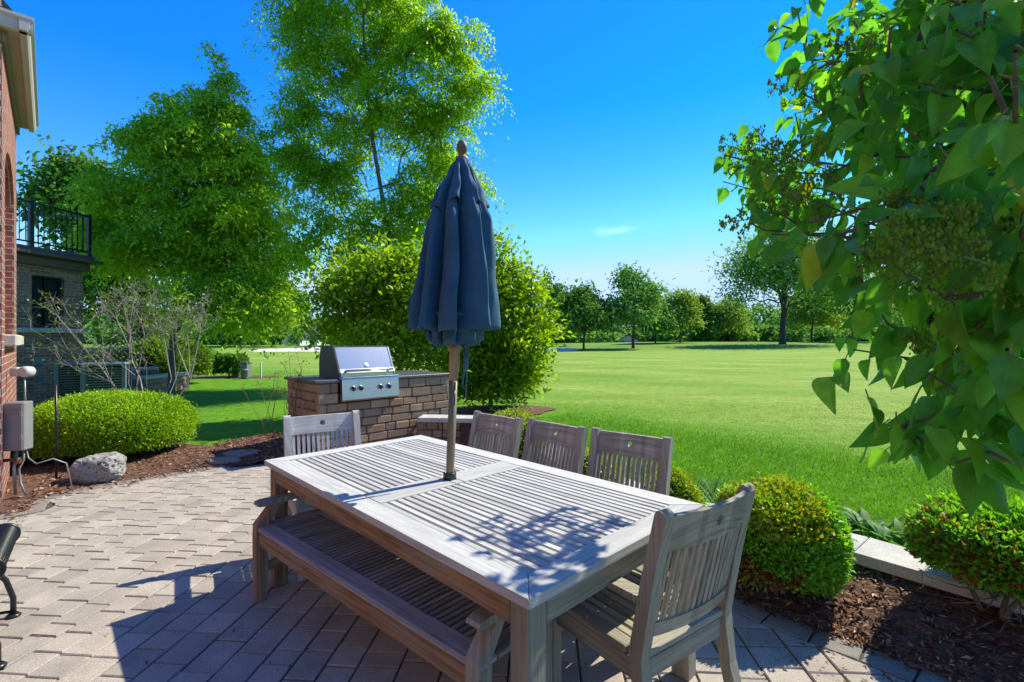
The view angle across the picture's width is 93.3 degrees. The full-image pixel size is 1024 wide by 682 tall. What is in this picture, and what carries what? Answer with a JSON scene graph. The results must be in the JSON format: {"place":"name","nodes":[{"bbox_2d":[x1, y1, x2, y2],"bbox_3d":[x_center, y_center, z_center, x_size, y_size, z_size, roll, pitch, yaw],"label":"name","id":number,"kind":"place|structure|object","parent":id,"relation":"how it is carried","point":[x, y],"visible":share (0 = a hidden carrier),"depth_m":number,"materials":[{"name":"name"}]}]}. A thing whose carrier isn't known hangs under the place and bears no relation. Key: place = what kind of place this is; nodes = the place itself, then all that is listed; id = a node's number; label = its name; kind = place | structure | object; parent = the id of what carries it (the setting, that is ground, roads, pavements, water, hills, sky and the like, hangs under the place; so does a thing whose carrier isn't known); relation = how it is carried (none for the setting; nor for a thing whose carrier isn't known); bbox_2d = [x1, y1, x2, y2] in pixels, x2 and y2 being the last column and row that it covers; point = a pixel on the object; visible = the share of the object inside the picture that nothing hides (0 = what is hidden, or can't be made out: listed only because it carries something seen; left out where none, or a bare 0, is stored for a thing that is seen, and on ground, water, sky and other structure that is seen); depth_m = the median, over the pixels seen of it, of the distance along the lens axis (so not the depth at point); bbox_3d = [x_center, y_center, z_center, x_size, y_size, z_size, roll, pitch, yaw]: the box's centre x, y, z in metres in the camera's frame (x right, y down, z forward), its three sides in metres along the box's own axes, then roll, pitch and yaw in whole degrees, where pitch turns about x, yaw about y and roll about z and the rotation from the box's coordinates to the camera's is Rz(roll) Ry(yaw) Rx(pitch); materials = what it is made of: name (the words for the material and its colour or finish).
{"place":"outdoors","nodes":[
{"label":"outdoors","id":0,"kind":"place"},
{"bbox_2d":[2,466,902,681],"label":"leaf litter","id":1,"kind":"object","parent":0,"point":[845,680],"visible":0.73,"depth_m":2.21,"materials":[{"name":"brown plant"}]},
{"bbox_2d":[1,464,919,681],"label":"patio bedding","id":2,"kind":"object","parent":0,"point":[49,505],"visible":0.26,"depth_m":2.25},
{"bbox_2d":[0,462,951,681],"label":"patio paving","id":3,"kind":"structure","parent":0,"point":[171,541],"depth_m":2.53,"materials":[{"name":"beige stone"}]},
{"bbox_2d":[0,523,21,669],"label":"metal patio chair","id":4,"kind":"object","parent":3,"relation":"on","point":[10,533],"visible":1,"depth_m":2.47,"materials":[{"name":"black metal"}]},
{"bbox_2d":[283,410,360,581],"bbox_3d":[-1.226,0.989,3.284,0.532,0.932,0.630,0,0,-33],"label":"dining chair","id":5,"kind":"object","parent":3,"relation":"on","point":[309,424],"visible":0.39,"depth_m":3.47,"materials":[{"name":"grey wood"}]},
{"bbox_2d":[284,370,448,452],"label":"grill island","id":6,"kind":"structure","parent":3,"relation":"on","point":[421,393],"depth_m":6.62,"materials":[{"name":"brick"}]},
{"bbox_2d":[319,345,398,401],"bbox_3d":[-2.091,0.420,6.637,0.820,0.709,0.742,0,0,-45],"label":"gas grill","id":7,"kind":"object","parent":6,"relation":"on","point":[364,372],"visible":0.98,"depth_m":6.44,"materials":[{"name":"metal"}]},
{"bbox_2d":[252,492,551,681],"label":"garden bench","id":8,"kind":"object","parent":3,"relation":"on","point":[453,634],"visible":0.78,"depth_m":2.05,"materials":[{"name":"grey wood"}]},
{"bbox_2d":[264,435,703,681],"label":"dining table","id":9,"kind":"object","parent":3,"relation":"on","point":[528,550],"visible":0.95,"depth_m":2.00,"materials":[{"name":"grey wood"}]},
{"bbox_2d":[408,139,500,481],"bbox_3d":[-0.296,0.202,2.518,0.447,2.507,0.454,0,0,-30],"label":"patio umbrella","id":10,"kind":"object","parent":9,"relation":"on","point":[454,303],"visible":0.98,"depth_m":2.40,"materials":[{"name":"blue fabric"}]},
{"bbox_2d":[468,410,522,458],"bbox_3d":[-0.300,0.989,3.285,0.600,0.932,0.490,0,0,-43],"label":"dining chair","id":11,"kind":"object","parent":3,"relation":"on","point":[500,435],"visible":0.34,"depth_m":3.45,"materials":[{"name":"grey wood"}]},
{"bbox_2d":[522,417,587,473],"bbox_3d":[0.088,0.989,2.954,0.600,0.932,0.490,0,0,-42],"label":"dining chair","id":12,"kind":"object","parent":3,"relation":"on","point":[573,439],"visible":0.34,"depth_m":3.11,"materials":[{"name":"grey wood"}]},
{"bbox_2d":[586,427,673,576],"bbox_3d":[0.510,0.989,2.581,0.490,0.932,0.600,0,0,40],"label":"dining chair","id":13,"kind":"object","parent":3,"relation":"on","point":[650,448],"visible":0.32,"depth_m":2.76,"materials":[{"name":"grey wood"}]},
{"bbox_2d":[552,483,755,681],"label":"dining chair","id":14,"kind":"object","parent":3,"relation":"on","point":[626,625],"visible":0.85,"depth_m":1.65,"materials":[{"name":"grey wood"}]},
{"bbox_2d":[4,0,994,333],"label":"sky","id":15,"kind":"structure","parent":0,"point":[622,109],"materials":[{"name":"blue"}]},
{"bbox_2d":[0,342,1023,681],"bbox_3d":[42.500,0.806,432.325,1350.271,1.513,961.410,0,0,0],"label":"lawn","id":16,"kind":"structure","parent":0,"point":[688,376],"depth_m":13.02,"materials":[{"name":"green plant"}]},
{"bbox_2d":[0,0,38,502],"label":"brick house","id":17,"kind":"structure","parent":16,"relation":"on","point":[18,95],"depth_m":4.84,"materials":[{"name":"brick"}]},
{"bbox_2d":[10,366,35,400],"bbox_3d":[-4.816,0.500,4.758,0.175,0.506,0.105,0,0,0],"label":"wall vent","id":18,"kind":"object","parent":17,"relation":"attached to","point":[24,372],"depth_m":4.72,"materials":[{"name":"white metal"}]},
{"bbox_2d":[3,401,73,494],"bbox_3d":[-4.405,0.996,4.455,0.520,0.881,0.160,0,0,-20],"label":"meter box","id":19,"kind":"object","parent":17,"relation":"attached to","point":[17,426],"visible":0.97,"depth_m":4.38,"materials":[{"name":"grey metal"}]},
{"bbox_2d":[16,197,103,407],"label":"brick wing","id":20,"kind":"structure","parent":16,"relation":"on","point":[45,270],"depth_m":10.46,"materials":[{"name":"grey brick"}]},
{"bbox_2d":[32,358,53,384],"bbox_3d":[-9.582,0.624,9.944,0.090,0.572,0.466,0,0,8],"label":"disconnect box","id":21,"kind":"object","parent":20,"relation":"attached to","point":[37,362],"visible":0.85,"depth_m":9.79,"materials":[{"name":"grey metal"}]},
{"bbox_2d":[32,275,60,327],"bbox_3d":[-10.172,-0.850,10.499,0.065,1.110,0.650,0,0,8],"label":"window","id":22,"kind":"structure","parent":20,"relation":"in","point":[45,284],"depth_m":10.50,"materials":[{"name":"black glass"}]},
{"bbox_2d":[53,361,107,399],"bbox_3d":[-8.816,0.925,9.900,0.710,1.000,0.710,0,0,-30],"label":"air conditioner","id":23,"kind":"object","parent":16,"relation":"on","point":[65,382],"visible":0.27,"depth_m":9.56,"materials":[{"name":"grey metal"}]},
{"bbox_2d":[16,134,171,328],"bbox_3d":[-16.147,-3.205,18.979,5.700,9.533,5.468,0,0,43],"label":"maple tree","id":24,"kind":"object","parent":16,"relation":"on","point":[47,179],"visible":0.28,"depth_m":18.13,"materials":[{"name":"green plant"}]},
{"bbox_2d":[80,361,131,392],"bbox_3d":[-8.123,0.925,9.700,0.710,1.000,0.710,0,0,-30],"label":"air conditioner","id":25,"kind":"object","parent":16,"relation":"on","point":[120,376],"visible":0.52,"depth_m":9.47,"materials":[{"name":"grey metal"}]},
{"bbox_2d":[83,347,128,365],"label":"terrace wall","id":26,"kind":"structure","parent":16,"relation":"on","point":[119,355],"depth_m":12.96,"materials":[{"name":"stone"}]},
{"bbox_2d":[16,268,228,396],"bbox_3d":[-5.760,0.174,7.289,2.652,2.613,1.520,0,0,-20],"label":"bare shrub","id":27,"kind":"object","parent":16,"relation":"on","point":[116,309],"visible":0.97,"depth_m":7.30,"materials":[{"name":"brown plant"}]},
{"bbox_2d":[0,441,269,521],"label":"mulch bed","id":28,"kind":"object","parent":16,"relation":"on","point":[8,496],"visible":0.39,"depth_m":5.37,"materials":[{"name":"brown wood"}]},
{"bbox_2d":[54,385,57,478],"bbox_3d":[-4.702,0.945,4.983,0.033,0.980,0.024,0,0,0],"label":"plant stake","id":29,"kind":"object","parent":28,"relation":"on","point":[56,430],"visible":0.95,"depth_m":4.97,"materials":[{"name":"black metal"}]},
{"bbox_2d":[69,452,126,485],"bbox_3d":[-4.292,1.330,5.021,0.430,0.292,0.301,-6,9,-14],"label":"boulder","id":30,"kind":"object","parent":28,"relation":"on","point":[104,467],"visible":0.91,"depth_m":4.92,"materials":[{"name":"stone"}]},
{"bbox_2d":[12,388,201,460],"bbox_3d":[-5.060,1.060,6.117,1.916,0.923,1.800,0,0,0],"label":"yew shrub","id":31,"kind":"object","parent":28,"relation":"on","point":[102,421],"visible":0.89,"depth_m":5.59,"materials":[{"name":"green plant"}]},
{"bbox_2d":[206,457,240,464],"bbox_3d":[-3.431,1.423,5.760,0.392,0.038,0.247,0,0,0],"label":"flagstone","id":32,"kind":"object","parent":28,"relation":"on","point":[221,460],"visible":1,"depth_m":5.71,"materials":[{"name":"grey stone"}]},
{"bbox_2d":[213,431,316,466],"bbox_3d":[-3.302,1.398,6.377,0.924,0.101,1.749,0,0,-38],"label":"mulch bed","id":33,"kind":"object","parent":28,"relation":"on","point":[261,443],"visible":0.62,"depth_m":6.28,"materials":[{"name":"brown wood"}]},
{"bbox_2d":[222,449,259,456],"bbox_3d":[-3.410,1.412,6.070,0.436,0.036,0.326,0,0,0],"label":"flagstone","id":34,"kind":"object","parent":33,"relation":"on","point":[235,453],"visible":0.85,"depth_m":6.04,"materials":[{"name":"grey stone"}]},
{"bbox_2d":[240,345,319,454],"bbox_3d":[-2.830,0.740,5.987,0.990,1.376,0.954,0,0,0],"label":"rose shrub","id":35,"kind":"object","parent":33,"relation":"on","point":[295,402],"visible":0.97,"depth_m":6.09,"materials":[{"name":"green plant"}]},
{"bbox_2d":[89,258,195,380],"bbox_3d":[-13.091,-0.703,16.909,3.531,4.884,3.301,0,0,33],"label":"spruce tree","id":36,"kind":"object","parent":16,"relation":"on","point":[140,333],"visible":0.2,"depth_m":16.85,"materials":[{"name":"green plant"}]},
{"bbox_2d":[132,367,158,375],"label":"terrace wall","id":37,"kind":"structure","parent":16,"relation":"on","point":[150,370],"depth_m":13.40,"materials":[{"name":"stone"}]},
{"bbox_2d":[121,335,198,372],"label":"leafy shrub","id":38,"kind":"object","parent":16,"relation":"on","point":[157,357],"visible":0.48,"depth_m":14.50,"materials":[{"name":"green plant"}]},
{"bbox_2d":[132,372,190,392],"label":"terrace wall","id":39,"kind":"structure","parent":16,"relation":"on","point":[156,383],"depth_m":13.21,"materials":[{"name":"stone"}]},
{"bbox_2d":[45,38,318,395],"bbox_3d":[-8.232,-3.111,12.306,6.900,9.288,4.363,0,0,0],"label":"ash tree","id":40,"kind":"object","parent":16,"relation":"on","point":[211,227],"visible":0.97,"depth_m":11.82,"materials":[{"name":"green plant"}]},
{"bbox_2d":[203,348,218,373],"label":"leafy shrub","id":41,"kind":"object","parent":16,"relation":"on","point":[215,351],"visible":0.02,"depth_m":21.45,"materials":[{"name":"green plant"}]},
{"bbox_2d":[197,317,254,346],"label":"tree","id":42,"kind":"object","parent":16,"relation":"on","point":[223,342],"visible":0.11,"depth_m":84.70,"materials":[{"name":"green plant"}]},
{"bbox_2d":[191,375,278,377],"bbox_3d":[-11.358,1.449,19.600,3.800,0.001,1.800,0,0,0],"label":"mulch bed","id":43,"kind":"object","parent":16,"relation":"on","point":[226,376],"visible":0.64,"depth_m":19.71,"materials":[{"name":"brown wood"}]},
{"bbox_2d":[159,335,214,375],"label":"leafy shrub","id":44,"kind":"object","parent":43,"relation":"on","point":[204,358],"visible":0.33,"depth_m":16.37,"materials":[{"name":"green plant"}]},
{"bbox_2d":[211,353,249,376],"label":"clipped hedge","id":45,"kind":"object","parent":43,"relation":"on","point":[230,361],"visible":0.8,"depth_m":19.22,"materials":[{"name":"green plant"}]},
{"bbox_2d":[240,362,251,377],"bbox_3d":[-10.567,1.140,19.200,0.340,0.630,0.320,0,0,15],"label":"utility cabinet","id":46,"kind":"object","parent":43,"relation":"on","point":[244,365],"visible":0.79,"depth_m":19.10,"materials":[{"name":"grey metal"}]},
{"bbox_2d":[241,369,247,378],"bbox_3d":[-10.286,1.265,18.600,0.240,0.380,0.240,0,0,0],"label":"utility box","id":47,"kind":"object","parent":16,"relation":"on","point":[244,373],"visible":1,"depth_m":18.51,"materials":[{"name":"green metal"}]},
{"bbox_2d":[246,307,307,346],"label":"tree","id":48,"kind":"object","parent":16,"relation":"on","point":[284,331],"visible":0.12,"depth_m":83.28,"materials":[{"name":"green plant"}]},
{"bbox_2d":[249,347,319,351],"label":"sand bunker","id":49,"kind":"object","parent":16,"relation":"on","point":[285,350],"visible":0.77,"depth_m":64.62},
{"bbox_2d":[287,328,303,346],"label":"tree","id":50,"kind":"object","parent":16,"relation":"on","point":[292,337],"visible":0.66,"depth_m":77.56,"materials":[{"name":"green plant"}]},
{"bbox_2d":[282,330,313,344],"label":"house","id":51,"kind":"structure","parent":16,"relation":"on","point":[303,341],"depth_m":103.04,"materials":[{"name":"white"}]},
{"bbox_2d":[282,292,315,333],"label":"tree","id":52,"kind":"object","parent":16,"relation":"on","point":[304,314],"visible":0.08,"depth_m":129.65,"materials":[{"name":"green plant"}]},
{"bbox_2d":[309,326,324,344],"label":"house","id":53,"kind":"structure","parent":16,"relation":"on","point":[316,337],"depth_m":108.02,"materials":[{"name":"white"}]},
{"bbox_2d":[312,319,339,345],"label":"tree","id":54,"kind":"object","parent":16,"relation":"on","point":[326,339],"visible":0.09,"depth_m":74.97,"materials":[{"name":"green plant"}]},
{"bbox_2d":[241,0,516,362],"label":"ash tree","id":55,"kind":"object","parent":16,"relation":"on","point":[431,40],"visible":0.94,"depth_m":15.04,"materials":[{"name":"green plant"}]},
{"bbox_2d":[282,223,483,390],"bbox_3d":[-2.313,-0.383,9.340,4.061,3.730,2.603,0,0,0],"label":"glossy shrub","id":56,"kind":"object","parent":16,"relation":"on","point":[378,284],"visible":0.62,"depth_m":8.93,"materials":[{"name":"green plant"}]},
{"bbox_2d":[83,301,915,344],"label":"woods","id":57,"kind":"object","parent":16,"relation":"on","point":[766,329],"visible":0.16,"depth_m":123.91,"materials":[{"name":"green plant"}]},
{"bbox_2d":[456,405,555,414],"bbox_3d":[-0.270,1.403,10.067,2.426,0.096,1.828,0,0,0],"label":"mulch bed","id":58,"kind":"object","parent":16,"relation":"on","point":[463,410],"visible":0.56,"depth_m":9.99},
{"bbox_2d":[430,222,575,411],"bbox_3d":[-0.295,-0.461,10.061,3.265,3.926,2.509,0,0,0],"label":"glossy shrub","id":59,"kind":"object","parent":58,"relation":"on","point":[505,364],"visible":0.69,"depth_m":9.61,"materials":[{"name":"green plant"}]},
{"bbox_2d":[535,268,582,342],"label":"dark tree","id":60,"kind":"object","parent":16,"relation":"on","point":[555,293],"visible":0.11,"depth_m":90.38,"materials":[{"name":"green plant"}]},
{"bbox_2d":[546,348,579,350],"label":"sand bunker","id":61,"kind":"object","parent":16,"relation":"on","point":[566,349],"visible":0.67,"depth_m":71.90},
{"bbox_2d":[548,278,620,348],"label":"round tree","id":62,"kind":"object","parent":16,"relation":"on","point":[580,305],"visible":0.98,"depth_m":71.84,"materials":[{"name":"green plant"}]},
{"bbox_2d":[612,334,639,341],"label":"house","id":63,"kind":"structure","parent":16,"relation":"on","point":[627,338],"depth_m":119.00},
{"bbox_2d":[588,260,674,347],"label":"oak tree","id":64,"kind":"object","parent":16,"relation":"on","point":[633,299],"visible":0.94,"depth_m":73.20,"materials":[{"name":"green plant"}]},
{"bbox_2d":[617,455,679,481],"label":"iris clump","id":65,"kind":"object","parent":16,"relation":"on","point":[641,468],"visible":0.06,"depth_m":5.13,"materials":[{"name":"green plant"}]},
{"bbox_2d":[635,295,684,342],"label":"lime tree","id":66,"kind":"object","parent":16,"relation":"on","point":[666,322],"visible":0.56,"depth_m":93.89,"materials":[{"name":"green plant"}]},
{"bbox_2d":[661,285,713,341],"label":"lime tree","id":67,"kind":"object","parent":16,"relation":"on","point":[685,301],"visible":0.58,"depth_m":96.97,"materials":[{"name":"green plant"}]},
{"bbox_2d":[645,471,735,502],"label":"iris clump","id":68,"kind":"object","parent":16,"relation":"on","point":[709,484],"visible":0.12,"depth_m":4.28,"materials":[{"name":"green plant"}]},
{"bbox_2d":[684,292,727,341],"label":"dark tree","id":69,"kind":"object","parent":16,"relation":"on","point":[708,310],"visible":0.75,"depth_m":115.46,"materials":[{"name":"green plant"}]},
{"bbox_2d":[697,477,720,503],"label":"iris clump","id":70,"kind":"object","parent":16,"relation":"on","point":[712,497],"visible":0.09,"depth_m":4.13,"materials":[{"name":"green plant"}]},
{"bbox_2d":[417,414,1023,615],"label":"seat wall","id":71,"kind":"structure","parent":16,"relation":"on","point":[888,558],"depth_m":2.70,"materials":[{"name":"stone"}]},
{"bbox_2d":[697,291,755,341],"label":"lime tree","id":72,"kind":"object","parent":16,"relation":"on","point":[731,322],"visible":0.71,"depth_m":114.78,"materials":[{"name":"green plant"}]},
{"bbox_2d":[459,424,1023,681],"bbox_3d":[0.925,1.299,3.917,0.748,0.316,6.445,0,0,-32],"label":"mulch bed","id":73,"kind":"object","parent":16,"relation":"on","point":[903,617],"visible":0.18,"depth_m":2.34,"materials":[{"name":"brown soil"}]},
{"bbox_2d":[479,405,550,459],"bbox_3d":[0.020,1.098,5.221,0.797,0.801,0.791,0,0,0],"label":"golden shrub","id":74,"kind":"object","parent":73,"relation":"on","point":[521,414],"visible":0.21,"depth_m":5.08,"materials":[{"name":"green plant"}]},
{"bbox_2d":[558,448,625,484],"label":"golden shrub","id":75,"kind":"object","parent":73,"relation":"on","point":[585,463],"visible":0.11,"depth_m":3.95,"materials":[{"name":"green plant"}]},
{"bbox_2d":[639,465,709,506],"bbox_3d":[1.135,1.194,3.447,0.505,0.608,0.522,0,0,0],"label":"golden shrub","id":76,"kind":"object","parent":73,"relation":"on","point":[683,486],"visible":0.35,"depth_m":3.33,"materials":[{"name":"green plant"}]},
{"bbox_2d":[715,471,858,602],"bbox_3d":[1.501,1.112,2.722,0.732,0.714,0.711,0,0,0],"label":"boxwood shrub","id":77,"kind":"object","parent":73,"relation":"on","point":[798,531],"visible":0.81,"depth_m":2.48,"materials":[{"name":"green plant"}]},
{"bbox_2d":[887,488,1023,633],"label":"boxwood shrub","id":78,"kind":"object","parent":73,"relation":"on","point":[944,532],"visible":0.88,"depth_m":2.21,"materials":[{"name":"green plant"}]},
{"bbox_2d":[700,224,864,343],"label":"oak tree","id":79,"kind":"object","parent":16,"relation":"on","point":[782,276],"visible":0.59,"depth_m":82.48,"materials":[{"name":"green plant"}]},
{"bbox_2d":[772,291,848,341],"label":"tree","id":80,"kind":"object","parent":16,"relation":"on","point":[821,317],"visible":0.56,"depth_m":101.73,"materials":[{"name":"green leaves"},{"name":"dark bark"}]},
{"bbox_2d":[823,269,903,341],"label":"tree","id":81,"kind":"object","parent":16,"relation":"on","point":[894,313],"visible":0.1,"depth_m":95.85,"materials":[{"name":"green plant"}]},
{"bbox_2d":[845,509,886,532],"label":"hosta plant","id":82,"kind":"object","parent":16,"relation":"on","point":[872,520],"visible":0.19,"depth_m":3.51,"materials":[{"name":"green plant"}]},
{"bbox_2d":[713,0,1023,523],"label":"lilac tree","id":83,"kind":"object","parent":16,"relation":"on","point":[947,233],"visible":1,"depth_m":0.90,"materials":[{"name":"green plant"}]},
{"bbox_2d":[842,507,907,540],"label":"hosta plant","id":84,"kind":"object","parent":16,"relation":"on","point":[852,516],"visible":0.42,"depth_m":3.50,"materials":[{"name":"green plant"}]},
{"bbox_2d":[855,514,906,546],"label":"hosta plant","id":85,"kind":"object","parent":16,"relation":"on","point":[880,530],"visible":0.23,"depth_m":3.32,"materials":[{"name":"green plant"}]},
{"bbox_2d":[880,281,922,326],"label":"tree","id":86,"kind":"object","parent":16,"relation":"on","point":[915,293],"visible":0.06,"depth_m":103.57,"materials":[{"name":"green plant"}]},
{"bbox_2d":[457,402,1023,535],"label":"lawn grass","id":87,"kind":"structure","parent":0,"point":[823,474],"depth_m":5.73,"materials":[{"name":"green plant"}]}
]}

